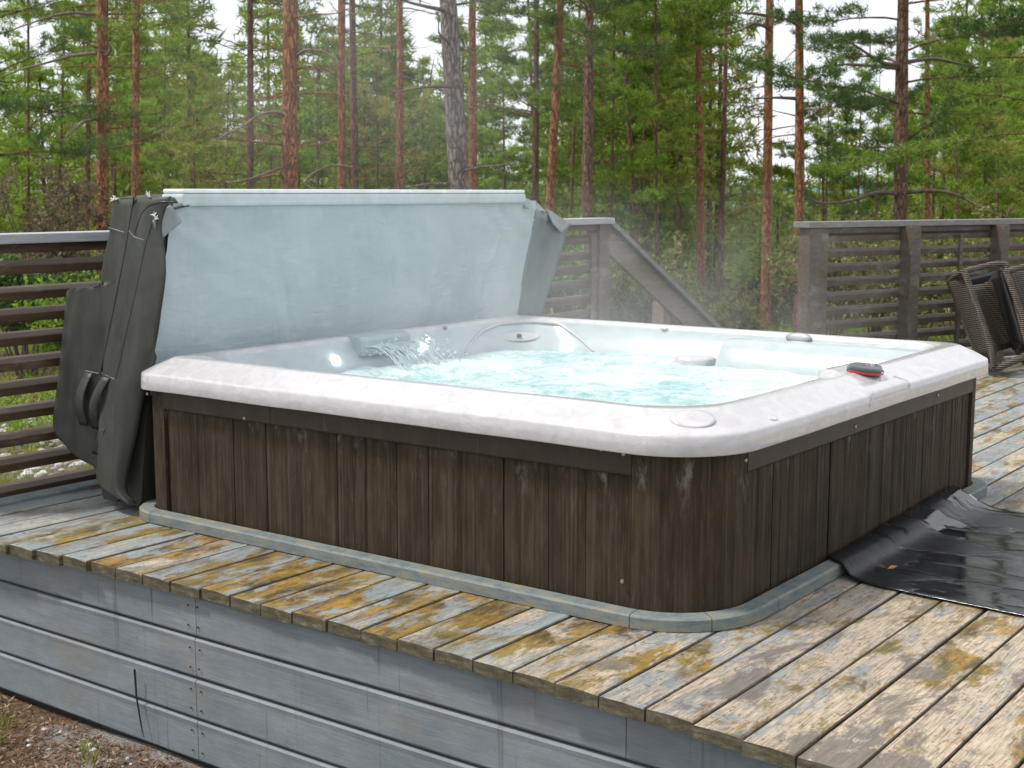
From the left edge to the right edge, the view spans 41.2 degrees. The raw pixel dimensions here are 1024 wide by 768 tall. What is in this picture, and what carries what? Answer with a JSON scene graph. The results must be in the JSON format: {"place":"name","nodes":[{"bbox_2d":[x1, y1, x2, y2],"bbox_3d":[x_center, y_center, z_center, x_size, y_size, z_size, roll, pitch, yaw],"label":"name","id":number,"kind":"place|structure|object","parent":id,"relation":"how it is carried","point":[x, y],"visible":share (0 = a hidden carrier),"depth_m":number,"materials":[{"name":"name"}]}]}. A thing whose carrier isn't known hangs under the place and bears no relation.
{"place":"outdoors","nodes":[
{"label":"outdoors","id":0,"kind":"place"},
{"bbox_2d":[0,418,105,767],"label":"grass","id":1,"kind":"structure","parent":0,"point":[12,480],"depth_m":4.21,"materials":[{"name":"green plant"}]},
{"bbox_2d":[0,416,156,767],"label":"gravel","id":2,"kind":"structure","parent":0,"point":[53,469],"depth_m":8.49,"materials":[{"name":"gravel"}]},
{"bbox_2d":[0,218,983,767],"bbox_3d":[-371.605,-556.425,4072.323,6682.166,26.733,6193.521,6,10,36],"label":"ground","id":3,"kind":"structure","parent":0,"point":[38,714],"depth_m":4.09,"materials":[{"name":"brown soil"}]},
{"bbox_2d":[0,222,101,378],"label":"shrub","id":4,"kind":"object","parent":3,"relation":"on","point":[10,280],"visible":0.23,"depth_m":13.92,"materials":[{"name":"green plant"}]},
{"bbox_2d":[0,0,108,257],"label":"pine tree","id":5,"kind":"object","parent":3,"relation":"on","point":[5,55],"visible":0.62,"depth_m":29.35,"materials":[{"name":"green plant"}]},
{"bbox_2d":[11,270,100,368],"bbox_3d":[-3.951,-0.511,13.109,1.472,1.576,1.429,-2,8,-12],"label":"shrub","id":6,"kind":"object","parent":3,"relation":"on","point":[53,323],"visible":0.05,"depth_m":12.70,"materials":[{"name":"green plant"}]},
{"bbox_2d":[0,153,112,350],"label":"shrub","id":7,"kind":"object","parent":3,"relation":"on","point":[81,200],"visible":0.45,"depth_m":15.65,"materials":[{"name":"green plant"}]},
{"bbox_2d":[0,0,112,225],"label":"pine tree","id":8,"kind":"object","parent":3,"relation":"on","point":[63,95],"visible":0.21,"depth_m":35.46,"materials":[{"name":"green plant"}]},
{"bbox_2d":[0,0,143,161],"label":"pine tree","id":9,"kind":"object","parent":3,"relation":"on","point":[18,104],"visible":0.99,"depth_m":17.49,"materials":[{"name":"green plant"}]},
{"bbox_2d":[0,695,193,767],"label":"leaf litter","id":10,"kind":"object","parent":3,"relation":"on","point":[71,749],"visible":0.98,"depth_m":4.00,"materials":[{"name":"brown plant"}]},
{"bbox_2d":[0,0,205,278],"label":"pine tree","id":11,"kind":"object","parent":3,"relation":"on","point":[103,45],"visible":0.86,"depth_m":18.60,"materials":[{"name":"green plant"}]},
{"bbox_2d":[46,0,159,278],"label":"pine tree","id":12,"kind":"object","parent":3,"relation":"on","point":[127,87],"visible":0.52,"depth_m":29.30,"materials":[{"name":"green plant"}]},
{"bbox_2d":[57,6,175,212],"bbox_3d":[-10.067,-5.237,34.004,3.416,8.175,2.599,6,10,36],"label":"pine tree","id":13,"kind":"object","parent":3,"relation":"on","point":[116,131],"visible":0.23,"depth_m":33.53,"materials":[{"name":"green plant"}]},
{"bbox_2d":[2,0,236,196],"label":"pine tree","id":14,"kind":"object","parent":3,"relation":"on","point":[135,78],"visible":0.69,"depth_m":23.50,"materials":[{"name":"green plant"}]},
{"bbox_2d":[95,4,221,193],"bbox_3d":[-8.388,-5.096,32.671,2.668,7.928,3.552,-6,10,-35],"label":"pine tree","id":15,"kind":"object","parent":3,"relation":"on","point":[124,158],"visible":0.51,"depth_m":32.25,"materials":[{"name":"green plant"}]},
{"bbox_2d":[148,55,245,192],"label":"pine tree","id":16,"kind":"object","parent":3,"relation":"on","point":[184,146],"visible":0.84,"depth_m":26.50,"materials":[{"name":"green plant"}]},
{"bbox_2d":[140,70,278,188],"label":"pine tree","id":17,"kind":"object","parent":3,"relation":"on","point":[257,147],"visible":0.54,"depth_m":29.26,"materials":[{"name":"green plant"}]},
{"bbox_2d":[163,0,337,188],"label":"pine tree","id":18,"kind":"object","parent":3,"relation":"on","point":[250,115],"visible":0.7,"depth_m":24.44,"materials":[{"name":"brown plant"}]},
{"bbox_2d":[198,79,316,188],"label":"pine tree","id":19,"kind":"object","parent":3,"relation":"on","point":[242,110],"visible":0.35,"depth_m":33.33,"materials":[{"name":"green plant"}]},
{"bbox_2d":[178,0,394,188],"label":"pine tree","id":20,"kind":"object","parent":3,"relation":"on","point":[288,144],"visible":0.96,"depth_m":16.60,"materials":[{"name":"orange plant"}]},
{"bbox_2d":[279,55,395,188],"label":"pine tree","id":21,"kind":"object","parent":3,"relation":"on","point":[362,162],"visible":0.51,"depth_m":30.49,"materials":[{"name":"green plant"}]},
{"bbox_2d":[274,25,406,189],"bbox_3d":[-4.479,-5.462,36.835,3.301,8.181,3.350,6,10,36],"label":"pine tree","id":22,"kind":"object","parent":3,"relation":"on","point":[324,153],"visible":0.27,"depth_m":36.37,"materials":[{"name":"green plant"}]},
{"bbox_2d":[278,0,429,188],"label":"pine tree","id":23,"kind":"object","parent":3,"relation":"on","point":[341,140],"visible":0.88,"depth_m":23.52,"materials":[{"name":"orange plant"}]},
{"bbox_2d":[297,0,425,188],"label":"pine tree","id":24,"kind":"object","parent":3,"relation":"on","point":[354,117],"visible":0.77,"depth_m":25.42,"materials":[{"name":"brown plant"}]},
{"bbox_2d":[313,43,442,189],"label":"pine tree","id":25,"kind":"object","parent":3,"relation":"on","point":[382,113],"visible":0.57,"depth_m":29.37,"materials":[{"name":"green plant"}]},
{"bbox_2d":[350,0,469,189],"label":"pine tree","id":26,"kind":"object","parent":3,"relation":"on","point":[399,130],"visible":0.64,"depth_m":23.49,"materials":[{"name":"orange plant"}]},
{"bbox_2d":[378,62,496,189],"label":"pine tree","id":27,"kind":"object","parent":3,"relation":"on","point":[414,139],"visible":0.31,"depth_m":33.22,"materials":[{"name":"green plant"}]},
{"bbox_2d":[383,0,532,189],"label":"pine tree","id":28,"kind":"object","parent":3,"relation":"on","point":[451,87],"visible":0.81,"depth_m":16.07,"materials":[{"name":"grey plant"}]},
{"bbox_2d":[390,0,526,189],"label":"pine tree","id":29,"kind":"object","parent":3,"relation":"on","point":[473,8],"visible":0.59,"depth_m":23.45,"materials":[{"name":"orange plant"}]},
{"bbox_2d":[411,18,531,189],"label":"pine tree","id":30,"kind":"object","parent":3,"relation":"on","point":[439,174],"visible":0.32,"depth_m":34.10,"materials":[{"name":"green plant"}]},
{"bbox_2d":[0,314,967,456],"bbox_3d":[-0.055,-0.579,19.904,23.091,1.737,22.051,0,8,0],"label":"undergrowth","id":31,"kind":"object","parent":3,"relation":"on","point":[16,423],"visible":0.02,"depth_m":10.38,"materials":[{"name":"green plant"}]},
{"bbox_2d":[417,7,582,189],"bbox_3d":[-0.181,-4.602,29.418,3.084,7.148,3.357,6,10,36],"label":"pine tree","id":32,"kind":"object","parent":3,"relation":"on","point":[512,152],"visible":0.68,"depth_m":29.20,"materials":[{"name":"green plant"}]},
{"bbox_2d":[0,347,1023,767],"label":"wooden deck","id":33,"kind":"structure","parent":3,"relation":"on","point":[238,655],"depth_m":3.47,"materials":[{"name":"brown wood"}]},
{"bbox_2d":[133,669,143,736],"bbox_3d":[-1.092,0.935,3.982,0.029,0.205,0.010,6,10,36],"label":"black cable","id":34,"kind":"object","parent":33,"relation":"attached to","point":[135,681],"visible":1,"depth_m":3.98,"materials":[{"name":"black plastic"}]},
{"bbox_2d":[0,218,614,497],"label":"deck railing","id":35,"kind":"object","parent":33,"relation":"on","point":[596,268],"visible":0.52,"depth_m":4.96,"materials":[{"name":"wood"}]},
{"bbox_2d":[53,189,570,505],"bbox_3d":[-0.549,-0.280,5.765,0.571,1.076,2.939,6,10,36],"label":"spa cover","id":36,"kind":"object","parent":33,"relation":"on","point":[187,271],"visible":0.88,"depth_m":4.97,"materials":[{"name":"grey leather"}]},
{"bbox_2d":[139,477,986,632],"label":"timber kerb","id":37,"kind":"structure","parent":33,"relation":"on","point":[771,601],"depth_m":3.71,"materials":[{"name":"paint"}]},
{"bbox_2d":[141,315,987,612],"bbox_3d":[0.242,0.138,4.758,2.196,0.562,2.165,6,10,36],"label":"hot tub","id":38,"kind":"object","parent":33,"relation":"on","point":[663,467],"visible":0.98,"depth_m":3.97,"materials":[{"name":"white plastic"}]},
{"bbox_2d":[793,218,1023,361],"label":"deck railing","id":39,"kind":"object","parent":33,"relation":"on","point":[814,296],"visible":0.67,"depth_m":8.27,"materials":[{"name":"grey wood"}]},
{"bbox_2d":[828,484,1023,615],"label":"rubber mat","id":40,"kind":"object","parent":33,"relation":"on","point":[953,543],"visible":1,"depth_m":4.04,"materials":[{"name":"black rubber"}]},
{"bbox_2d":[874,563,896,568],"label":"fallen leaves","id":41,"kind":"object","parent":40,"relation":"on","point":[892,567],"visible":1,"depth_m":3.89,"materials":[{"name":"orange plant"}]},
{"bbox_2d":[946,261,1023,371],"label":"wicker armchair","id":42,"kind":"object","parent":33,"relation":"on","point":[991,326],"visible":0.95,"depth_m":8.16,"materials":[{"name":"brown wicker"}]},
{"bbox_2d":[988,264,1023,364],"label":"wicker armchair","id":43,"kind":"object","parent":33,"relation":"on","point":[1006,272],"visible":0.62,"depth_m":8.05,"materials":[{"name":"brown wicker"}]},
{"bbox_2d":[0,0,1023,317],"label":"distant woods","id":44,"kind":"object","parent":3,"relation":"on","point":[748,234],"visible":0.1,"depth_m":38.66,"materials":[{"name":"green plant"}]},
{"bbox_2d":[5,0,1021,323],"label":"distant trunks","id":45,"kind":"object","parent":3,"relation":"on","point":[711,258],"visible":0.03,"depth_m":37.71,"materials":[{"name":"brown plant"}]},
{"bbox_2d":[462,0,598,209],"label":"pine tree","id":46,"kind":"object","parent":3,"relation":"on","point":[513,61],"visible":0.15,"depth_m":36.14,"materials":[{"name":"green plant"}]},
{"bbox_2d":[465,0,630,215],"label":"pine tree","id":47,"kind":"object","parent":3,"relation":"on","point":[536,50],"visible":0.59,"depth_m":27.44,"materials":[{"name":"green plant"}]},
{"bbox_2d":[533,205,575,311],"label":"shrub","id":48,"kind":"object","parent":3,"relation":"on","point":[560,263],"visible":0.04,"depth_m":23.60,"materials":[{"name":"green plant"}]},
{"bbox_2d":[523,0,629,314],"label":"pine tree","id":49,"kind":"object","parent":3,"relation":"on","point":[552,152],"visible":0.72,"depth_m":21.54,"materials":[{"name":"orange plant"}]},
{"bbox_2d":[490,0,673,309],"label":"pine tree","id":50,"kind":"object","parent":3,"relation":"on","point":[587,114],"visible":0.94,"depth_m":20.71,"materials":[{"name":"brown plant"}]},
{"bbox_2d":[521,0,645,311],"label":"pine tree","id":51,"kind":"object","parent":3,"relation":"on","point":[564,172],"visible":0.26,"depth_m":32.50,"materials":[{"name":"green plant"}]},
{"bbox_2d":[542,206,633,318],"bbox_3d":[0.947,-1.215,17.908,1.726,2.227,1.472,6,10,36],"label":"shrub","id":52,"kind":"object","parent":3,"relation":"on","point":[572,277],"visible":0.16,"depth_m":18.03,"materials":[{"name":"green plant"}]},
{"bbox_2d":[526,0,682,317],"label":"pine tree","id":53,"kind":"object","parent":3,"relation":"on","point":[612,118],"visible":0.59,"depth_m":26.25,"materials":[{"name":"green plant"}]},
{"bbox_2d":[517,0,734,244],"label":"pine tree","id":54,"kind":"object","parent":3,"relation":"on","point":[672,74],"visible":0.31,"depth_m":29.31,"materials":[{"name":"green plant"}]},
{"bbox_2d":[578,230,699,323],"bbox_3d":[1.633,-1.039,17.213,1.428,1.855,2.071,2,8,15],"label":"shrub","id":55,"kind":"object","parent":3,"relation":"on","point":[628,306],"visible":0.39,"depth_m":16.81,"materials":[{"name":"green plant"}]},
{"bbox_2d":[593,0,709,252],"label":"pine tree","id":56,"kind":"object","parent":3,"relation":"on","point":[637,128],"visible":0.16,"depth_m":35.42,"materials":[{"name":"green plant"}]},
{"bbox_2d":[571,0,736,260],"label":"pine tree","id":57,"kind":"object","parent":3,"relation":"on","point":[655,195],"visible":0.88,"depth_m":25.43,"materials":[{"name":"green plant"}]},
{"bbox_2d":[617,256,708,324],"bbox_3d":[2.033,-1.146,20.044,1.736,1.579,1.520,6,10,36],"label":"shrub","id":58,"kind":"object","parent":3,"relation":"on","point":[665,267],"visible":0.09,"depth_m":19.80,"materials":[{"name":"green plant"}]},
{"bbox_2d":[610,222,721,327],"bbox_3d":[1.115,-0.013,8.854,0.140,2.124,2.118,6,10,36],"label":"stair railing","id":59,"kind":"object","parent":3,"relation":"on","point":[646,272],"visible":0.36,"depth_m":8.41,"materials":[{"name":"grey wood"}]},
{"bbox_2d":[616,17,739,283],"bbox_3d":[3.946,-5.287,32.679,2.449,8.186,3.295,6,10,36],"label":"pine tree","id":60,"kind":"object","parent":3,"relation":"on","point":[681,179],"visible":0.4,"depth_m":32.43,"materials":[{"name":"green plant"}]},
{"bbox_2d":[670,297,713,324],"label":"shrub","id":61,"kind":"object","parent":3,"relation":"on","point":[674,322],"depth_m":23.76,"materials":[{"name":"green plant"}]},
{"bbox_2d":[631,0,777,297],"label":"pine tree","id":62,"kind":"object","parent":3,"relation":"on","point":[700,241],"visible":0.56,"depth_m":26.50,"materials":[{"name":"orange plant"}]},
{"bbox_2d":[660,0,764,295],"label":"pine tree","id":63,"kind":"object","parent":3,"relation":"on","point":[721,230],"visible":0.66,"depth_m":30.46,"materials":[{"name":"green plant"}]},
{"bbox_2d":[687,281,768,326],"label":"shrub","id":64,"kind":"object","parent":3,"relation":"on","point":[710,301],"visible":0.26,"depth_m":22.96,"materials":[{"name":"green plant"}]},
{"bbox_2d":[708,293,770,330],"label":"shrub","id":65,"kind":"object","parent":3,"relation":"on","point":[734,317],"visible":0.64,"depth_m":20.93,"materials":[{"name":"green plant"}]},
{"bbox_2d":[704,276,790,320],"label":"shrub","id":66,"kind":"object","parent":3,"relation":"on","point":[754,284],"visible":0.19,"depth_m":26.94,"materials":[{"name":"green plant"}]},
{"bbox_2d":[745,276,793,329],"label":"shrub","id":67,"kind":"object","parent":3,"relation":"on","point":[781,306],"visible":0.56,"depth_m":25.88,"materials":[{"name":"green plant"}]},
{"bbox_2d":[699,0,840,330],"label":"pine tree","id":68,"kind":"object","parent":3,"relation":"on","point":[766,200],"visible":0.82,"depth_m":24.64,"materials":[{"name":"orange plant"}]},
{"bbox_2d":[727,0,852,332],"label":"pine tree","id":69,"kind":"object","parent":3,"relation":"on","point":[799,170],"visible":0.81,"depth_m":22.61,"materials":[{"name":"orange plant"}]},
{"bbox_2d":[759,209,891,334],"bbox_3d":[4.332,-1.389,18.993,1.771,2.081,2.133,6,10,36],"label":"shrub","id":70,"kind":"object","parent":3,"relation":"on","point":[789,241],"visible":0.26,"depth_m":19.01,"materials":[{"name":"green plant"}]},
{"bbox_2d":[772,87,893,318],"bbox_3d":[8.158,-4.627,35.933,3.411,6.517,2.637,-3,9,-21],"label":"pine tree","id":71,"kind":"object","parent":3,"relation":"on","point":[778,171],"visible":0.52,"depth_m":35.40,"materials":[{"name":"green plant"}]},
{"bbox_2d":[804,71,873,220],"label":"spruce tree","id":72,"kind":"object","parent":3,"relation":"on","point":[827,140],"visible":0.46,"depth_m":27.49,"materials":[{"name":"green plant"}]},
{"bbox_2d":[714,0,1023,330],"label":"pine tree","id":73,"kind":"object","parent":3,"relation":"on","point":[899,99],"visible":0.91,"depth_m":20.37,"materials":[{"name":"green plant"}]},
{"bbox_2d":[805,53,932,219],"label":"spruce tree","id":74,"kind":"object","parent":3,"relation":"on","point":[873,184],"visible":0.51,"depth_m":30.49,"materials":[{"name":"green plant"}]},
{"bbox_2d":[804,45,939,317],"bbox_3d":[8.975,-4.925,34.759,3.342,7.299,2.735,0,8,-2],"label":"pine tree","id":75,"kind":"object","parent":3,"relation":"on","point":[818,129],"visible":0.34,"depth_m":34.58,"materials":[{"name":"green plant"}]},
{"bbox_2d":[846,240,939,332],"bbox_3d":[5.435,-1.363,19.894,1.447,1.896,1.505,-2,8,-14],"label":"shrub","id":76,"kind":"object","parent":3,"relation":"on","point":[882,314],"visible":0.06,"depth_m":19.86,"materials":[{"name":"green plant"}]},
{"bbox_2d":[801,0,1023,189],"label":"pine tree","id":77,"kind":"object","parent":3,"relation":"on","point":[920,151],"visible":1,"depth_m":18.27,"materials":[{"name":"green plant"}]},
{"bbox_2d":[844,239,982,340],"bbox_3d":[5.324,-1.190,18.146,1.726,1.892,1.570,6,10,36],"label":"shrub","id":78,"kind":"object","parent":3,"relation":"on","point":[923,284],"visible":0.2,"depth_m":17.88,"materials":[{"name":"green plant"}]},
{"bbox_2d":[876,0,983,323],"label":"pine tree","id":79,"kind":"object","parent":3,"relation":"on","point":[927,160],"visible":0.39,"depth_m":27.43,"materials":[{"name":"green plant"}]},
{"bbox_2d":[876,37,998,267],"bbox_3d":[10.434,-4.785,33.356,2.639,7.516,3.171,6,10,36],"label":"pine tree","id":80,"kind":"object","parent":3,"relation":"on","point":[964,156],"visible":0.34,"depth_m":33.09,"materials":[{"name":"green plant"}]},
{"bbox_2d":[873,0,1023,325],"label":"pine tree","id":81,"kind":"object","parent":3,"relation":"on","point":[989,163],"visible":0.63,"depth_m":26.47,"materials":[{"name":"green plant"}]},
{"bbox_2d":[923,202,1001,339],"bbox_3d":[6.343,-1.464,19.064,1.502,2.192,1.871,-4,9,-26],"label":"shrub","id":82,"kind":"object","parent":3,"relation":"on","point":[974,254],"visible":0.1,"depth_m":19.15,"materials":[{"name":"green plant"}]},
{"bbox_2d":[908,14,1023,218],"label":"pine tree","id":83,"kind":"object","parent":3,"relation":"on","point":[1011,148],"visible":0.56,"depth_m":30.36,"materials":[{"name":"green plant"}]},
{"bbox_2d":[921,0,1023,240],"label":"pine tree","id":84,"kind":"object","parent":3,"relation":"on","point":[1010,102],"visible":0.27,"depth_m":33.97,"materials":[{"name":"green plant"}]},
{"bbox_2d":[965,237,1023,267],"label":"shrub","id":85,"kind":"object","parent":3,"relation":"on","point":[1013,240],"visible":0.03,"depth_m":18.91,"materials":[{"name":"green plant"}]},
{"bbox_2d":[0,0,1022,189],"label":"sky","id":86,"kind":"structure","parent":0,"point":[425,25],"materials":[{"name":"white"}]}
]}

